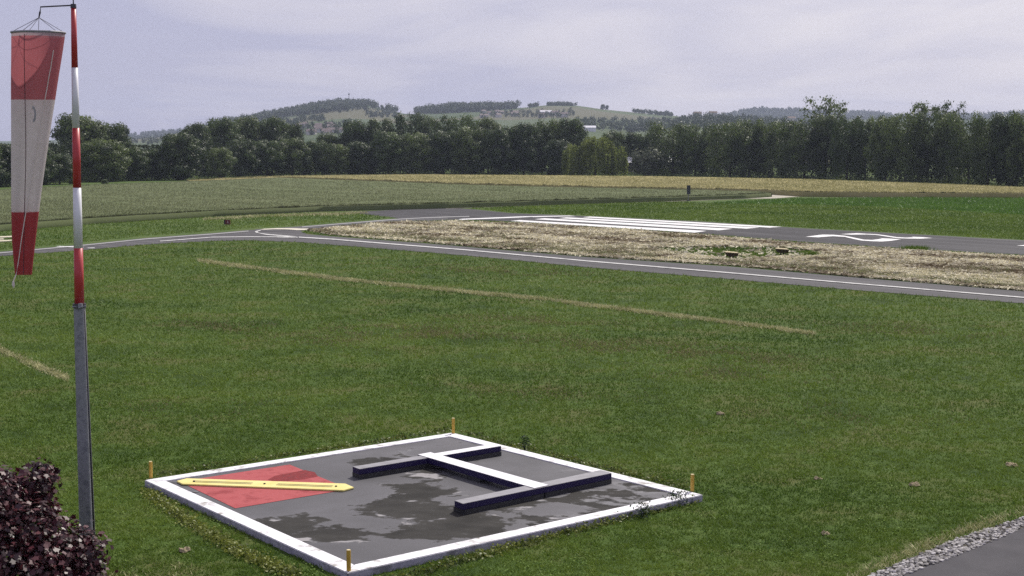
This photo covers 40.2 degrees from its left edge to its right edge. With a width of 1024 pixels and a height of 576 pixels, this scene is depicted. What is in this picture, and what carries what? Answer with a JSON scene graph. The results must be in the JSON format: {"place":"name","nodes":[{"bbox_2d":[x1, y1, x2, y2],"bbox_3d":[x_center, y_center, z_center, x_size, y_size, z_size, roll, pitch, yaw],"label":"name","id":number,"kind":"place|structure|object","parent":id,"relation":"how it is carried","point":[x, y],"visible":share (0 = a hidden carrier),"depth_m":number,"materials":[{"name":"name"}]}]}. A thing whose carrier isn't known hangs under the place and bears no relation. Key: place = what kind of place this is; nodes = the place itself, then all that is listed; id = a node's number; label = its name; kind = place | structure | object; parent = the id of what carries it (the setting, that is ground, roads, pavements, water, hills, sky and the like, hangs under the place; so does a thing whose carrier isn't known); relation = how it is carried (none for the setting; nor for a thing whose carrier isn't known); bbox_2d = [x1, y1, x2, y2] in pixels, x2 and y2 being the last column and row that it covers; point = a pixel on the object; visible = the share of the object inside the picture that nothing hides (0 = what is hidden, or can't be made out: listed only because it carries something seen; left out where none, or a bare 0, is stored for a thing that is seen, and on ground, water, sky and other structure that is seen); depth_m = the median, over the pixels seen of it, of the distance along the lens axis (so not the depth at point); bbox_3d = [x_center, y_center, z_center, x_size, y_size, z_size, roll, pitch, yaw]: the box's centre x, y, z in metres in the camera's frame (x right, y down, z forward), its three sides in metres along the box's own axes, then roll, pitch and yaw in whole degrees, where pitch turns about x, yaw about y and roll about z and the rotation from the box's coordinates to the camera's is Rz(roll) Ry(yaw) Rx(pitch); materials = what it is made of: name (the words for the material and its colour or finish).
{"place":"outdoors","nodes":[
{"label":"outdoors","id":0,"kind":"place"},
{"bbox_2d":[130,105,684,152],"bbox_3d":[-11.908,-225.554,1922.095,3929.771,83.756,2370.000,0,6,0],"label":"hills","id":1,"kind":"structure","parent":0,"point":[581,112],"depth_m":1930.60,"materials":[{"name":"green plant"}]},
{"bbox_2d":[212,97,398,123],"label":"hill wood","id":2,"kind":"object","parent":1,"relation":"on","point":[329,105],"visible":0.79,"depth_m":2124.28,"materials":[{"name":"green plant"}]},
{"bbox_2d":[130,107,669,144],"bbox_3d":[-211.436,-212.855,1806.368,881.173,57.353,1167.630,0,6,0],"label":"hillside trees","id":3,"kind":"object","parent":1,"relation":"on","point":[375,113],"visible":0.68,"depth_m":1746.29,"materials":[{"name":"green plant"}]},
{"bbox_2d":[257,101,672,126],"bbox_3d":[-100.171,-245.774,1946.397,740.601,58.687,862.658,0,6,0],"label":"skyline copse","id":4,"kind":"object","parent":1,"relation":"on","point":[641,111],"visible":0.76,"depth_m":2308.39,"materials":[{"name":"green plant"}]},
{"bbox_2d":[413,99,521,113],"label":"plateau wood","id":5,"kind":"object","parent":1,"relation":"on","point":[455,107],"visible":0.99,"depth_m":2224.11,"materials":[{"name":"green plant"}]},
{"bbox_2d":[0,113,1003,143],"bbox_3d":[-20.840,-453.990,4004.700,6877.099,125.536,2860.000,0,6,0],"label":"hills","id":6,"kind":"structure","parent":0,"point":[9,142],"depth_m":3874.06,"materials":[{"name":"green plant"}]},
{"bbox_2d":[128,105,1023,138],"bbox_3d":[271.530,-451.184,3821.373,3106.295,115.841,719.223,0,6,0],"label":"wood","id":7,"kind":"object","parent":6,"relation":"on","point":[775,112],"visible":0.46,"depth_m":3988.32,"materials":[{"name":"green plant"}]},
{"bbox_2d":[0,163,1023,575],"bbox_3d":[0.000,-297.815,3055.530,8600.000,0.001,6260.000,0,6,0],"label":"ground","id":8,"kind":"structure","parent":0,"point":[420,407],"depth_m":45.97,"materials":[{"name":"green plant"}]},
{"bbox_2d":[0,142,10,186],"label":"broadleaf tree","id":9,"kind":"object","parent":8,"relation":"on","point":[6,152],"visible":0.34,"depth_m":277.86,"materials":[{"name":"green plant"}]},
{"bbox_2d":[43,147,58,184],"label":"broadleaf tree","id":10,"kind":"object","parent":8,"relation":"on","point":[50,167],"visible":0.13,"depth_m":292.02,"materials":[{"name":"green plant"}]},
{"bbox_2d":[0,457,117,575],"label":"copper shrub","id":11,"kind":"object","parent":8,"relation":"on","point":[27,551],"visible":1,"depth_m":23.34,"materials":[{"name":"purple plant"}]},
{"bbox_2d":[46,153,72,183],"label":"broadleaf tree","id":12,"kind":"object","parent":8,"relation":"on","point":[64,168],"visible":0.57,"depth_m":297.64,"materials":[{"name":"green plant"}]},
{"bbox_2d":[40,0,94,552],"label":"windsock mast","id":13,"kind":"object","parent":8,"relation":"on","point":[85,486],"visible":0.94,"depth_m":25.43,"materials":[{"name":"metal"}]},
{"bbox_2d":[10,12,65,287],"bbox_3d":[-8.526,-2.473,25.158,1.071,4.942,0.960,0,6,0],"label":"windsock","id":14,"kind":"object","parent":13,"relation":"hanging from","point":[36,57],"visible":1,"depth_m":24.92,"materials":[{"name":"fabric"}]},
{"bbox_2d":[48,112,109,173],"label":"broadleaf tree","id":15,"kind":"object","parent":8,"relation":"on","point":[90,129],"visible":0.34,"depth_m":337.18,"materials":[{"name":"green plant"}]},
{"bbox_2d":[80,138,133,181],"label":"broadleaf tree","id":16,"kind":"object","parent":8,"relation":"on","point":[96,157],"visible":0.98,"depth_m":319.20,"materials":[{"name":"green plant"}]},
{"bbox_2d":[95,121,133,177],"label":"broadleaf tree","id":17,"kind":"object","parent":8,"relation":"on","point":[118,133],"visible":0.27,"depth_m":347.90,"materials":[{"name":"green plant"}]},
{"bbox_2d":[118,146,151,180],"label":"broadleaf tree","id":18,"kind":"object","parent":8,"relation":"on","point":[139,166],"visible":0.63,"depth_m":330.30,"materials":[{"name":"green plant"}]},
{"bbox_2d":[138,148,167,179],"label":"broadleaf tree","id":19,"kind":"object","parent":8,"relation":"on","point":[153,154],"visible":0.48,"depth_m":337.94,"materials":[{"name":"green plant"}]},
{"bbox_2d":[177,122,213,174],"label":"broadleaf tree","id":20,"kind":"object","parent":8,"relation":"on","point":[199,131],"visible":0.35,"depth_m":380.19,"materials":[{"name":"green plant"}]},
{"bbox_2d":[204,147,237,177],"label":"broadleaf tree","id":21,"kind":"object","parent":8,"relation":"on","point":[217,166],"visible":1,"depth_m":360.63,"materials":[{"name":"green plant"}]},
{"bbox_2d":[202,116,245,170],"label":"broadleaf tree","id":22,"kind":"object","parent":8,"relation":"on","point":[225,126],"visible":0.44,"depth_m":395.84,"materials":[{"name":"green plant"}]},
{"bbox_2d":[221,138,263,176],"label":"broadleaf tree","id":23,"kind":"object","parent":8,"relation":"on","point":[244,151],"visible":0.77,"depth_m":379.87,"materials":[{"name":"green plant"}]},
{"bbox_2d":[221,115,263,173],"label":"broadleaf tree","id":24,"kind":"object","parent":8,"relation":"on","point":[248,124],"visible":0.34,"depth_m":412.79,"materials":[{"name":"green plant"}]},
{"bbox_2d":[250,139,286,175],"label":"broadleaf tree","id":25,"kind":"object","parent":8,"relation":"on","point":[266,150],"visible":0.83,"depth_m":386.34,"materials":[{"name":"green plant"}]},
{"bbox_2d":[250,115,289,173],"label":"broadleaf tree","id":26,"kind":"object","parent":8,"relation":"on","point":[272,128],"visible":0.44,"depth_m":414.95,"materials":[{"name":"green plant"}]},
{"bbox_2d":[279,122,305,172],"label":"broadleaf tree","id":27,"kind":"object","parent":8,"relation":"on","point":[294,133],"visible":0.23,"depth_m":421.69,"materials":[{"name":"green plant"}]},
{"bbox_2d":[271,137,314,175],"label":"broadleaf tree","id":28,"kind":"object","parent":8,"relation":"on","point":[294,159],"visible":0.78,"depth_m":391.84,"materials":[{"name":"green plant"}]},
{"bbox_2d":[296,140,329,174],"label":"broadleaf tree","id":29,"kind":"object","parent":8,"relation":"on","point":[318,149],"visible":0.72,"depth_m":397.75,"materials":[{"name":"green plant"}]},
{"bbox_2d":[321,143,351,174],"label":"broadleaf tree","id":30,"kind":"object","parent":8,"relation":"on","point":[340,163],"visible":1,"depth_m":394.67,"materials":[{"name":"green plant"}]},
{"bbox_2d":[333,119,371,173],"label":"broadleaf tree","id":31,"kind":"object","parent":8,"relation":"on","point":[355,131],"visible":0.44,"depth_m":426.61,"materials":[{"name":"green plant"}]},
{"bbox_2d":[345,141,377,174],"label":"broadleaf tree","id":32,"kind":"object","parent":8,"relation":"on","point":[359,159],"visible":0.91,"depth_m":397.96,"materials":[{"name":"green plant"}]},
{"bbox_2d":[361,117,396,172],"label":"broadleaf tree","id":33,"kind":"object","parent":8,"relation":"on","point":[372,125],"visible":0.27,"depth_m":428.61,"materials":[{"name":"green plant"}]},
{"bbox_2d":[363,130,408,174],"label":"broadleaf tree","id":34,"kind":"object","parent":8,"relation":"on","point":[384,144],"visible":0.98,"depth_m":396.62,"materials":[{"name":"green plant"}]},
{"bbox_2d":[393,111,426,170],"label":"broadleaf tree","id":35,"kind":"object","parent":8,"relation":"on","point":[416,123],"visible":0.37,"depth_m":427.87,"materials":[{"name":"green plant"}]},
{"bbox_2d":[397,132,437,174],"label":"broadleaf tree","id":36,"kind":"object","parent":8,"relation":"on","point":[415,157],"visible":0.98,"depth_m":396.98,"materials":[{"name":"green plant"}]},
{"bbox_2d":[139,426,699,575],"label":"kerb weeds","id":37,"kind":"object","parent":8,"relation":"on","point":[260,559],"visible":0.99,"depth_m":28.53,"materials":[{"name":"green plant"}]},
{"bbox_2d":[145,433,702,575],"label":"signal square","id":38,"kind":"structure","parent":8,"relation":"on","point":[385,523],"depth_m":29.84,"materials":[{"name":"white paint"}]},
{"bbox_2d":[177,478,353,491],"bbox_3d":[-5.571,4.419,31.510,4.143,0.055,0.606,1,6,9],"label":"signal bar","id":39,"kind":"object","parent":38,"relation":"on","point":[342,487],"visible":1,"depth_m":31.43,"materials":[{"name":"yellow paint"}]},
{"bbox_2d":[352,444,611,514],"bbox_3d":[-0.764,4.282,31.996,4.294,0.253,4.399,-5,7,-40],"label":"landing signal","id":40,"kind":"object","parent":38,"relation":"on","point":[522,490],"visible":1,"depth_m":31.55,"materials":[{"name":"blue paint"}]},
{"bbox_2d":[421,112,451,171],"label":"broadleaf tree","id":41,"kind":"object","parent":8,"relation":"on","point":[432,123],"visible":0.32,"depth_m":429.82,"materials":[{"name":"green plant"}]},
{"bbox_2d":[426,129,457,174],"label":"broadleaf tree","id":42,"kind":"object","parent":8,"relation":"on","point":[440,143],"visible":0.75,"depth_m":397.75,"materials":[{"name":"green plant"}]},
{"bbox_2d":[441,113,478,172],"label":"broadleaf tree","id":43,"kind":"object","parent":8,"relation":"on","point":[462,121],"visible":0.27,"depth_m":427.60,"materials":[{"name":"green plant"}]},
{"bbox_2d":[446,125,489,174],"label":"broadleaf tree","id":44,"kind":"object","parent":8,"relation":"on","point":[466,148],"visible":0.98,"depth_m":395.68,"materials":[{"name":"green plant"}]},
{"bbox_2d":[473,116,502,171],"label":"broadleaf tree","id":45,"kind":"object","parent":8,"relation":"on","point":[488,123],"visible":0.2,"depth_m":429.71,"materials":[{"name":"green plant"}]},
{"bbox_2d":[477,127,516,174],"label":"broadleaf tree","id":46,"kind":"object","parent":8,"relation":"on","point":[497,143],"visible":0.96,"depth_m":396.24,"materials":[{"name":"green plant"}]},
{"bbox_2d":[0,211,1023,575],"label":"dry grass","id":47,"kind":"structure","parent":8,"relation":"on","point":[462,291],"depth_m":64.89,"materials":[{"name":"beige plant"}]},
{"bbox_2d":[0,300,1023,575],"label":"lawn clover","id":48,"kind":"object","parent":8,"relation":"on","point":[570,430],"visible":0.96,"depth_m":36.41,"materials":[{"name":"green plant"}]},
{"bbox_2d":[0,215,1023,302],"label":"taxiway","id":49,"kind":"structure","parent":8,"relation":"on","point":[298,234],"depth_m":92.78,"materials":[{"name":"grey asphalt"}]},
{"bbox_2d":[163,230,1023,297],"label":"taxiway centre line","id":50,"kind":"object","parent":49,"relation":"on","point":[593,261],"visible":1,"depth_m":95.69,"materials":[{"name":"paint"}]},
{"bbox_2d":[3,137,1023,183],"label":"woodland","id":51,"kind":"object","parent":8,"relation":"on","point":[60,148],"visible":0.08,"depth_m":367.07,"materials":[{"name":"green plant"}]},
{"bbox_2d":[503,121,543,174],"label":"broadleaf tree","id":52,"kind":"object","parent":8,"relation":"on","point":[523,131],"visible":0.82,"depth_m":401.25,"materials":[{"name":"green plant"}]},
{"bbox_2d":[63,255,1023,438],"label":"worn grass","id":53,"kind":"structure","parent":8,"relation":"on","point":[556,322],"depth_m":55.65,"materials":[{"name":"green plant"}]},
{"bbox_2d":[533,118,565,174],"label":"broadleaf tree","id":54,"kind":"object","parent":8,"relation":"on","point":[548,129],"visible":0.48,"depth_m":407.28,"materials":[{"name":"green plant"}]},
{"bbox_2d":[542,139,574,175],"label":"broadleaf tree","id":55,"kind":"object","parent":8,"relation":"on","point":[554,149],"visible":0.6,"depth_m":393.49,"materials":[{"name":"green plant"}]},
{"bbox_2d":[548,116,588,173],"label":"broadleaf tree","id":56,"kind":"object","parent":8,"relation":"on","point":[575,127],"visible":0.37,"depth_m":408.63,"materials":[{"name":"green plant"}]},
{"bbox_2d":[599,130,631,164],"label":"broadleaf tree","id":57,"kind":"object","parent":8,"relation":"on","point":[616,138],"visible":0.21,"depth_m":419.07,"materials":[{"name":"green plant"}]},
{"bbox_2d":[623,131,645,156],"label":"broadleaf tree","id":58,"kind":"object","parent":8,"relation":"on","point":[635,138],"visible":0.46,"depth_m":419.92,"materials":[{"name":"green plant"}]},
{"bbox_2d":[644,119,700,174],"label":"broadleaf tree","id":59,"kind":"object","parent":8,"relation":"on","point":[664,143],"visible":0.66,"depth_m":392.59,"materials":[{"name":"green plant"}]},
{"bbox_2d":[359,208,1023,254],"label":"runway","id":60,"kind":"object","parent":8,"relation":"on","point":[972,244],"visible":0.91,"depth_m":126.37,"materials":[{"name":"grey asphalt"}]},
{"bbox_2d":[515,217,776,232],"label":"threshold stripes","id":61,"kind":"object","parent":60,"relation":"on","point":[673,224],"visible":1,"depth_m":140.92,"materials":[{"name":"white paint"}]},
{"bbox_2d":[807,233,926,240],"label":"runway number","id":62,"kind":"object","parent":60,"relation":"on","point":[884,239],"visible":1,"depth_m":120.39,"materials":[{"name":"white paint"}]},
{"bbox_2d":[674,122,716,175],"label":"poplar tree","id":63,"kind":"object","parent":8,"relation":"on","point":[691,161],"visible":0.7,"depth_m":387.98,"materials":[{"name":"green plant"}]},
{"bbox_2d":[694,131,733,175],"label":"poplar tree","id":64,"kind":"object","parent":8,"relation":"on","point":[701,159],"visible":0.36,"depth_m":386.23,"materials":[{"name":"green plant"}]},
{"bbox_2d":[702,120,756,176],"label":"poplar tree","id":65,"kind":"object","parent":8,"relation":"on","point":[728,144],"visible":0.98,"depth_m":372.04,"materials":[{"name":"green plant"}]},
{"bbox_2d":[728,118,769,176],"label":"poplar tree","id":66,"kind":"object","parent":8,"relation":"on","point":[758,125],"visible":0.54,"depth_m":373.66,"materials":[{"name":"green plant"}]},
{"bbox_2d":[747,122,790,176],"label":"poplar tree","id":67,"kind":"object","parent":8,"relation":"on","point":[761,151],"visible":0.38,"depth_m":373.65,"materials":[{"name":"green plant"}]},
{"bbox_2d":[758,118,807,177],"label":"poplar tree","id":68,"kind":"object","parent":8,"relation":"on","point":[769,137],"visible":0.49,"depth_m":365.64,"materials":[{"name":"green plant"}]},
{"bbox_2d":[775,115,831,178],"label":"poplar tree","id":69,"kind":"object","parent":8,"relation":"on","point":[801,142],"visible":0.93,"depth_m":354.98,"materials":[{"name":"green plant"}]},
{"bbox_2d":[798,95,851,131],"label":"tall tree","id":70,"kind":"object","parent":8,"relation":"on","point":[829,110],"visible":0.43,"depth_m":370.59,"materials":[{"name":"green plant"}]},
{"bbox_2d":[807,113,846,178],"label":"poplar tree","id":71,"kind":"object","parent":8,"relation":"on","point":[825,119],"visible":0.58,"depth_m":354.42,"materials":[{"name":"green plant"}]},
{"bbox_2d":[826,115,869,179],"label":"poplar tree","id":72,"kind":"object","parent":8,"relation":"on","point":[843,146],"visible":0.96,"depth_m":340.44,"materials":[{"name":"green plant"}]},
{"bbox_2d":[847,116,878,179],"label":"poplar tree","id":73,"kind":"object","parent":8,"relation":"on","point":[862,161],"visible":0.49,"depth_m":340.49,"materials":[{"name":"green plant"}]},
{"bbox_2d":[863,115,905,180],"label":"poplar tree","id":74,"kind":"object","parent":8,"relation":"on","point":[878,169],"visible":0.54,"depth_m":326.95,"materials":[{"name":"green plant"}]},
{"bbox_2d":[877,112,932,181],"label":"poplar tree","id":75,"kind":"object","parent":8,"relation":"on","point":[902,159],"visible":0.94,"depth_m":319.78,"materials":[{"name":"green plant"}]},
{"bbox_2d":[900,100,940,178],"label":"tall tree","id":76,"kind":"object","parent":8,"relation":"on","point":[923,107],"visible":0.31,"depth_m":341.24,"materials":[{"name":"green plant"}]},
{"bbox_2d":[907,110,942,181],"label":"poplar tree","id":77,"kind":"object","parent":8,"relation":"on","point":[933,120],"visible":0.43,"depth_m":320.73,"materials":[{"name":"green plant"}]},
{"bbox_2d":[924,110,970,182],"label":"poplar tree","id":78,"kind":"object","parent":8,"relation":"on","point":[936,141],"visible":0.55,"depth_m":314.90,"materials":[{"name":"green plant"}]},
{"bbox_2d":[930,100,968,173],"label":"tall tree","id":79,"kind":"object","parent":8,"relation":"on","point":[945,106],"visible":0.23,"depth_m":334.69,"materials":[{"name":"green plant"}]},
{"bbox_2d":[943,114,990,183],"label":"poplar tree","id":80,"kind":"object","parent":8,"relation":"on","point":[960,145],"visible":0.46,"depth_m":302.40,"materials":[{"name":"green plant"}]},
{"bbox_2d":[967,110,1005,184],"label":"poplar tree","id":81,"kind":"object","parent":8,"relation":"on","point":[979,140],"visible":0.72,"depth_m":291.66,"materials":[{"name":"green plant"}]},
{"bbox_2d":[984,110,1023,185],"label":"poplar tree","id":82,"kind":"object","parent":8,"relation":"on","point":[995,147],"visible":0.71,"depth_m":287.72,"materials":[{"name":"green plant"}]},
{"bbox_2d":[998,109,1023,185],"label":"poplar tree","id":83,"kind":"object","parent":8,"relation":"on","point":[1013,144],"visible":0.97,"depth_m":284.24,"materials":[{"name":"green plant"}]},
{"bbox_2d":[0,175,1023,254],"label":"airfield grass","id":84,"kind":"structure","parent":0,"point":[170,221],"depth_m":147.42,"materials":[{"name":"green plant"}]},
{"bbox_2d":[155,132,208,179],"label":"broadleaf tree","id":85,"kind":"object","parent":84,"relation":"on","point":[181,165],"visible":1,"depth_m":336.26,"materials":[{"name":"green plant"}]},
{"bbox_2d":[0,177,770,230],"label":"wheat field","id":86,"kind":"structure","parent":84,"relation":"on","point":[131,218],"depth_m":200.26,"materials":[{"name":"green plant"}]},
{"bbox_2d":[0,192,771,224],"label":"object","id":87,"kind":"object","parent":84,"relation":"on","point":[294,206],"visible":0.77,"depth_m":173.73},
{"bbox_2d":[0,200,1023,290],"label":"rough grass","id":88,"kind":"structure","parent":84,"relation":"on","point":[958,231],"depth_m":149.44,"materials":[{"name":"green plant"}]},
{"bbox_2d":[0,169,1023,186],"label":"undergrowth","id":89,"kind":"object","parent":84,"relation":"on","point":[828,176],"visible":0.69,"depth_m":364.21,"materials":[{"name":"green plant"}]},
{"bbox_2d":[561,136,628,175],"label":"willow tree","id":90,"kind":"object","parent":84,"relation":"on","point":[587,157],"visible":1,"depth_m":375.96,"materials":[{"name":"green plant"}]},
{"bbox_2d":[315,231,981,269],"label":"mown hay","id":91,"kind":"object","parent":84,"relation":"on","point":[711,248],"visible":0.15,"depth_m":108.15},
{"bbox_2d":[315,221,1023,286],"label":"hay stubble","id":92,"kind":"object","parent":91,"relation":"on","point":[710,259],"visible":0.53,"depth_m":99.02,"materials":[{"name":"beige plant"}]},
{"bbox_2d":[629,147,668,175],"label":"shrub","id":93,"kind":"object","parent":84,"relation":"on","point":[649,162],"visible":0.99,"depth_m":385.74,"materials":[{"name":"green plant"}]},
{"bbox_2d":[307,219,1023,290],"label":"hay strands","id":94,"kind":"object","parent":84,"relation":"on","point":[929,261],"visible":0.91,"depth_m":104.92},
{"bbox_2d":[0,0,1023,140],"label":"sky","id":95,"kind":"structure","parent":0,"point":[145,65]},
{"bbox_2d":[54,121,970,162],"bbox_3d":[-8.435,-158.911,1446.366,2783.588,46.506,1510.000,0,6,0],"label":"slope","id":96,"kind":"structure","parent":0,"point":[641,132],"depth_m":1426.78,"materials":[{"name":"green plant"}]},
{"bbox_2d":[605,111,864,131],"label":"slope wood","id":97,"kind":"object","parent":96,"relation":"on","point":[696,118],"visible":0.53,"depth_m":1469.72,"materials":[{"name":"green plant"}]},
{"bbox_2d":[187,174,1023,197],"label":"barley field","id":98,"kind":"structure","parent":0,"point":[872,194],"depth_m":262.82,"materials":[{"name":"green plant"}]},
{"bbox_2d":[709,196,1023,214],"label":"meadow grass","id":99,"kind":"structure","parent":0,"point":[950,203],"depth_m":195.45,"materials":[{"name":"green plant"}]},
{"bbox_2d":[868,516,1023,575],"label":"gravel","id":100,"kind":"structure","parent":0,"point":[904,567],"depth_m":26.82,"materials":[{"name":"grey gravel"}]},
{"bbox_2d":[905,527,1023,575],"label":"driveway","id":101,"kind":"structure","parent":0,"point":[1002,556],"depth_m":26.05,"materials":[{"name":"grey asphalt"}]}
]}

